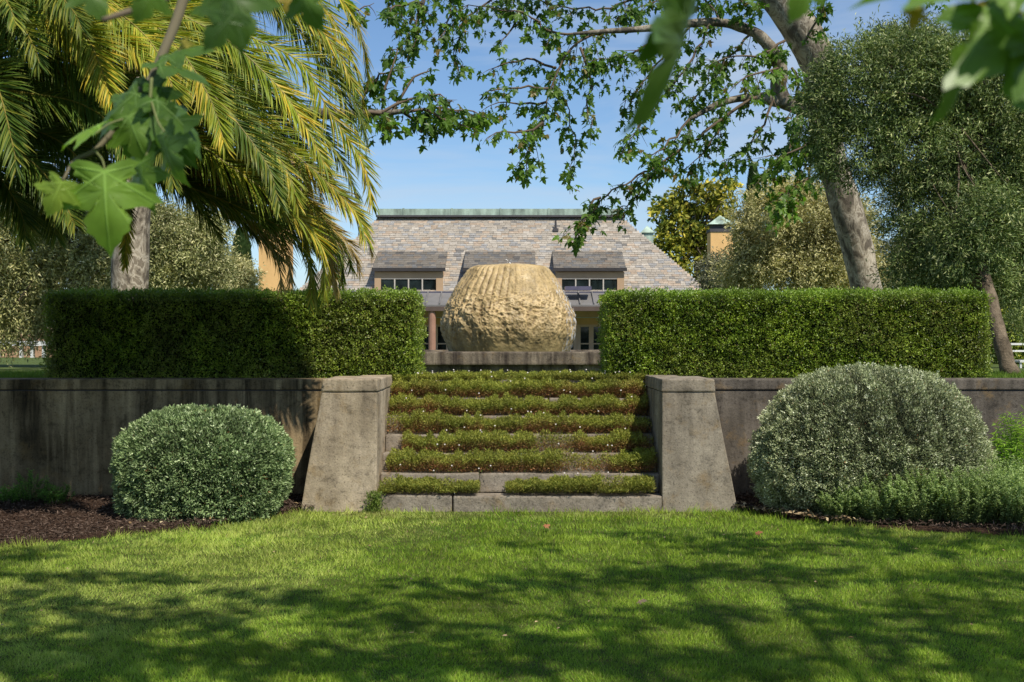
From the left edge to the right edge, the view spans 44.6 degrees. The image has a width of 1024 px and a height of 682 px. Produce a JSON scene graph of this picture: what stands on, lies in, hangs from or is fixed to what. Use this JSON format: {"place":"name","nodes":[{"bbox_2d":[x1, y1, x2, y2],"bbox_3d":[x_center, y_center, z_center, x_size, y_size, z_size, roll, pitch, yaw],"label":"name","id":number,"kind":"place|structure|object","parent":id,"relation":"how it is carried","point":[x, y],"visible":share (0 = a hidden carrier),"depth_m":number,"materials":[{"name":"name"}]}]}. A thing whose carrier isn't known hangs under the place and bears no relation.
{"place":"outdoors","nodes":[
{"label":"outdoors","id":0,"kind":"place"},
{"bbox_2d":[0,328,55,357],"bbox_3d":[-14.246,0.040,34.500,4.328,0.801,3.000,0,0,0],"label":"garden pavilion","id":1,"kind":"structure","parent":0,"point":[37,353],"depth_m":33.60,"materials":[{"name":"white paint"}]},
{"bbox_2d":[0,502,1023,681],"bbox_3d":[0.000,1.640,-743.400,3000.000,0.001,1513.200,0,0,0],"label":"ground","id":2,"kind":"structure","parent":0,"point":[648,562],"depth_m":7.83,"materials":[{"name":"plant"}]},
{"bbox_2d":[0,378,325,495],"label":"retaining wall","id":3,"kind":"structure","parent":2,"relation":"on","point":[59,432],"depth_m":13.00,"materials":[{"name":"concrete"}]},
{"bbox_2d":[301,375,392,511],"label":"stone pier","id":4,"kind":"structure","parent":2,"relation":"on","point":[347,450],"depth_m":12.00,"materials":[{"name":"concrete"}]},
{"bbox_2d":[1,497,1015,654],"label":"leaf litter","id":5,"kind":"object","parent":2,"relation":"on","point":[789,511],"visible":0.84,"depth_m":11.33,"materials":[{"name":"brown plant"}]},
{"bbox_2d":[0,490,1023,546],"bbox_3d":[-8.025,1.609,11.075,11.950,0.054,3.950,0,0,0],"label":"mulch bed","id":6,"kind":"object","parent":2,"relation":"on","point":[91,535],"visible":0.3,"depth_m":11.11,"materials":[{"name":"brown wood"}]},
{"bbox_2d":[0,484,26,502],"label":"leafy weed","id":7,"kind":"object","parent":6,"relation":"on","point":[6,493],"visible":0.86,"depth_m":12.48,"materials":[{"name":"green plant"}]},
{"bbox_2d":[8,468,54,501],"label":"leafy weed","id":8,"kind":"object","parent":6,"relation":"on","point":[29,490],"visible":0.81,"depth_m":12.50,"materials":[{"name":"green plant"}]},
{"bbox_2d":[39,483,75,503],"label":"leafy weed","id":9,"kind":"object","parent":6,"relation":"on","point":[57,496],"visible":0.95,"depth_m":12.34,"materials":[{"name":"green plant"}]},
{"bbox_2d":[108,402,296,523],"bbox_3d":[-2.891,1.123,11.760,1.704,1.100,1.595,0,0,0],"label":"silver shrub","id":10,"kind":"object","parent":6,"relation":"on","point":[233,463],"visible":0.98,"depth_m":11.19,"materials":[{"name":"green plant"}]},
{"bbox_2d":[377,380,661,511],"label":"stone steps","id":11,"kind":"structure","parent":2,"relation":"on","point":[492,488],"depth_m":12.23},
{"bbox_2d":[359,369,657,512],"bbox_3d":[0.002,0.978,12.842,2.951,1.362,2.215,0,0,0],"label":"ground cover","id":12,"kind":"object","parent":11,"relation":"on","point":[616,422],"visible":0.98,"depth_m":12.77,"materials":[{"name":"green plant"}]},
{"bbox_2d":[400,369,631,477],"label":"daisy flowers","id":13,"kind":"object","parent":12,"relation":"on","point":[510,414],"visible":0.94,"depth_m":12.79,"materials":[{"name":"white plant"}]},
{"bbox_2d":[33,0,1023,257],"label":"sycamore tree","id":14,"kind":"object","parent":2,"relation":"on","point":[145,122],"visible":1,"depth_m":1.50,"materials":[{"name":"green plant"}]},
{"bbox_2d":[644,375,736,511],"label":"stone pier","id":15,"kind":"structure","parent":2,"relation":"on","point":[693,468],"depth_m":12.00,"materials":[{"name":"grey concrete"}]},
{"bbox_2d":[711,378,1023,495],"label":"retaining wall","id":16,"kind":"structure","parent":2,"relation":"on","point":[742,403],"depth_m":13.00,"materials":[{"name":"grey concrete"}]},
{"bbox_2d":[736,495,1023,535],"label":"mulch bed","id":17,"kind":"object","parent":2,"relation":"on","point":[954,529],"visible":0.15,"depth_m":10.96,"materials":[{"name":"brown soil"}]},
{"bbox_2d":[812,480,866,521],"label":"catmint plant","id":18,"kind":"object","parent":17,"relation":"on","point":[839,506],"visible":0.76,"depth_m":11.21,"materials":[{"name":"green plant"}]},
{"bbox_2d":[746,361,998,517],"bbox_3d":[3.445,0.925,12.050,2.388,1.474,1.854,0,0,0],"label":"silver shrub","id":19,"kind":"object","parent":17,"relation":"on","point":[834,427],"visible":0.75,"depth_m":11.49,"materials":[{"name":"green plant"}]},
{"bbox_2d":[842,471,916,523],"bbox_3d":[3.281,1.406,11.215,0.680,0.472,0.700,0,0,0],"label":"catmint plant","id":20,"kind":"object","parent":17,"relation":"on","point":[876,509],"visible":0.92,"depth_m":11.07,"materials":[{"name":"green plant"}]},
{"bbox_2d":[902,463,936,502],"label":"catmint plant","id":21,"kind":"object","parent":17,"relation":"on","point":[912,473],"visible":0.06,"depth_m":11.31,"materials":[{"name":"green plant"}]},
{"bbox_2d":[878,467,961,525],"bbox_3d":[3.639,1.382,11.149,0.745,0.521,0.734,0,0,0],"label":"catmint plant","id":22,"kind":"object","parent":17,"relation":"on","point":[921,504],"visible":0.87,"depth_m":11.02,"materials":[{"name":"green plant"}]},
{"bbox_2d":[919,465,1010,526],"bbox_3d":[4.005,1.361,11.058,0.756,0.561,0.820,0,0,0],"label":"catmint plant","id":23,"kind":"object","parent":17,"relation":"on","point":[963,509],"visible":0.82,"depth_m":10.91,"materials":[{"name":"green plant"}]},
{"bbox_2d":[958,452,1023,488],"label":"catmint plant","id":24,"kind":"object","parent":17,"relation":"on","point":[996,466],"visible":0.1,"depth_m":11.56,"materials":[{"name":"green plant"}]},
{"bbox_2d":[962,462,1023,527],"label":"catmint plant","id":25,"kind":"object","parent":17,"relation":"on","point":[1010,510],"visible":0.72,"depth_m":10.85,"materials":[{"name":"green plant"}]},
{"bbox_2d":[989,404,1023,472],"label":"milkweed plant","id":26,"kind":"object","parent":17,"relation":"on","point":[1013,446],"visible":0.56,"depth_m":11.95,"materials":[{"name":"green plant"}]},
{"bbox_2d":[998,457,1023,475],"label":"catmint plant","id":27,"kind":"object","parent":17,"relation":"on","point":[1016,467],"visible":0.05,"depth_m":11.74,"materials":[{"name":"green plant"}]},
{"bbox_2d":[999,467,1023,506],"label":"catmint plant","id":28,"kind":"object","parent":17,"relation":"on","point":[1016,479],"visible":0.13,"depth_m":11.26,"materials":[{"name":"green plant"}]},
{"bbox_2d":[0,348,1023,380],"bbox_3d":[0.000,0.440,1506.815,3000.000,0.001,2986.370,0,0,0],"label":"terrace","id":29,"kind":"structure","parent":0,"point":[23,364],"depth_m":23.39,"materials":[{"name":"grey stone"}]},
{"bbox_2d":[0,177,150,366],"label":"olive tree","id":30,"kind":"object","parent":29,"relation":"on","point":[87,262],"visible":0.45,"depth_m":20.68,"materials":[{"name":"green plant"}]},
{"bbox_2d":[0,0,381,316],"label":"date palm","id":31,"kind":"object","parent":29,"relation":"on","point":[66,82],"visible":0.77,"depth_m":10.91,"materials":[{"name":"green plant"}]},
{"bbox_2d":[149,194,250,300],"bbox_3d":[-6.303,-1.260,23.970,2.594,3.404,1.832,0,0,0],"label":"olive tree","id":32,"kind":"object","parent":29,"relation":"on","point":[185,254],"visible":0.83,"depth_m":23.66,"materials":[{"name":"green plant"}]},
{"bbox_2d":[38,285,428,380],"bbox_3d":[-3.054,-0.083,13.900,4.239,1.069,0.920,0,0,0],"label":"box hedge","id":33,"kind":"object","parent":29,"relation":"on","point":[201,333],"visible":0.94,"depth_m":13.59,"materials":[{"name":"green plant"}]},
{"bbox_2d":[211,249,267,296],"bbox_3d":[-6.684,-0.925,30.028,1.649,2.730,1.406,0,0,-17],"label":"olive tree","id":34,"kind":"object","parent":29,"relation":"on","point":[249,282],"visible":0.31,"depth_m":29.82,"materials":[{"name":"green plant"}]},
{"bbox_2d":[232,226,254,288],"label":"cypress tree","id":35,"kind":"object","parent":29,"relation":"on","point":[245,244],"visible":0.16,"depth_m":45.75,"materials":[{"name":"green plant"}]},
{"bbox_2d":[259,217,292,298],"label":"chimney","id":36,"kind":"object","parent":29,"relation":"on","point":[271,279],"visible":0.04,"depth_m":44.00,"materials":[{"name":"paint"}]},
{"bbox_2d":[111,0,499,295],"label":"sycamore tree","id":37,"kind":"object","parent":29,"relation":"on","point":[445,120],"visible":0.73,"depth_m":17.30,"materials":[{"name":"green plant"}]},
{"bbox_2d":[294,208,701,349],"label":"country house","id":38,"kind":"structure","parent":29,"relation":"on","point":[432,256],"depth_m":41.17,"materials":[{"name":"stone"}]},
{"bbox_2d":[416,325,427,349],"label":"french door","id":39,"kind":"structure","parent":38,"relation":"in","point":[425,343],"depth_m":40.28,"materials":[{"name":"beige wood"}]},
{"bbox_2d":[436,325,447,349],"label":"french door","id":40,"kind":"structure","parent":38,"relation":"in","point":[440,343],"depth_m":40.28,"materials":[{"name":"black glass"}]},
{"bbox_2d":[570,325,576,349],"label":"french door","id":41,"kind":"structure","parent":38,"relation":"in","point":[574,347],"depth_m":40.25,"materials":[{"name":"beige wood"}]},
{"bbox_2d":[577,325,600,349],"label":"french door","id":42,"kind":"structure","parent":38,"relation":"in","point":[586,334],"depth_m":40.28,"materials":[{"name":"beige wood"}]},
{"bbox_2d":[2,265,1010,346],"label":"distant trees","id":43,"kind":"object","parent":29,"relation":"on","point":[257,288],"depth_m":84.69,"materials":[{"name":"green plant"}]},
{"bbox_2d":[421,350,601,372],"bbox_3d":[0.000,0.343,19.100,6.745,0.394,4.205,0,0,0],"label":"fountain basin","id":44,"kind":"object","parent":29,"relation":"on","point":[437,361],"visible":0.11,"depth_m":17.00,"materials":[{"name":"stone"}]},
{"bbox_2d":[440,259,575,351],"bbox_3d":[-0.053,-0.469,18.893,2.068,1.550,1.972,0,0,0],"label":"carved boulder","id":45,"kind":"object","parent":44,"relation":"in","point":[513,307],"visible":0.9,"depth_m":18.15,"materials":[{"name":"stone"}]},
{"bbox_2d":[0,368,1023,377],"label":"terrace grass","id":46,"kind":"structure","parent":29,"relation":"on","point":[39,373],"depth_m":14.24,"materials":[{"name":"green plant"}]},
{"bbox_2d":[376,0,949,298],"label":"sycamore tree","id":47,"kind":"object","parent":29,"relation":"on","point":[802,34],"visible":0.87,"depth_m":20.43,"materials":[{"name":"green plant"}]},
{"bbox_2d":[646,171,745,279],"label":"magnolia tree","id":48,"kind":"object","parent":29,"relation":"on","point":[691,240],"visible":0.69,"depth_m":51.58,"materials":[{"name":"green plant"}]},
{"bbox_2d":[690,246,744,290],"bbox_3d":[6.048,-1.161,35.969,1.840,3.202,1.792,0,0,-13],"label":"olive tree","id":49,"kind":"object","parent":29,"relation":"on","point":[703,274],"visible":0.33,"depth_m":35.78,"materials":[{"name":"green plant"}]},
{"bbox_2d":[704,216,732,289],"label":"chimney","id":50,"kind":"object","parent":29,"relation":"on","point":[715,232],"visible":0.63,"depth_m":48.00,"materials":[{"name":"paint"}]},
{"bbox_2d":[745,161,760,289],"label":"cypress tree","id":51,"kind":"object","parent":29,"relation":"on","point":[751,171],"visible":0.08,"depth_m":61.83,"materials":[{"name":"green plant"}]},
{"bbox_2d":[595,284,994,380],"bbox_3d":[3.106,-0.090,13.898,4.348,1.090,0.901,0,0,0],"label":"box hedge","id":52,"kind":"object","parent":29,"relation":"on","point":[735,332],"visible":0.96,"depth_m":13.59,"materials":[{"name":"green plant"}]},
{"bbox_2d":[705,171,903,292],"bbox_3d":[5.909,-1.519,25.024,4.150,3.919,2.287,0,0,0],"label":"olive tree","id":53,"kind":"object","parent":29,"relation":"on","point":[797,252],"visible":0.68,"depth_m":24.59,"materials":[{"name":"green plant"}]},
{"bbox_2d":[785,4,1023,373],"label":"olive tree","id":54,"kind":"object","parent":29,"relation":"on","point":[957,245],"visible":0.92,"depth_m":16.28,"materials":[{"name":"green plant"}]},
{"bbox_2d":[862,121,1023,305],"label":"olive tree","id":55,"kind":"object","parent":29,"relation":"on","point":[883,248],"visible":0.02,"depth_m":26.85,"materials":[{"name":"green plant"}]},
{"bbox_2d":[981,300,1023,363],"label":"garden shrub","id":56,"kind":"object","parent":29,"relation":"on","point":[1018,355],"visible":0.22,"depth_m":23.76,"materials":[{"name":"green plant"}]},
{"bbox_2d":[1011,343,1023,367],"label":"garden chair","id":57,"kind":"object","parent":29,"relation":"on","point":[1020,365],"visible":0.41,"depth_m":20.70,"materials":[{"name":"white paint"}]},
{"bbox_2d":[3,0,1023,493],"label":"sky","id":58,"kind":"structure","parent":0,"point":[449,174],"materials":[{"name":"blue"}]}
]}

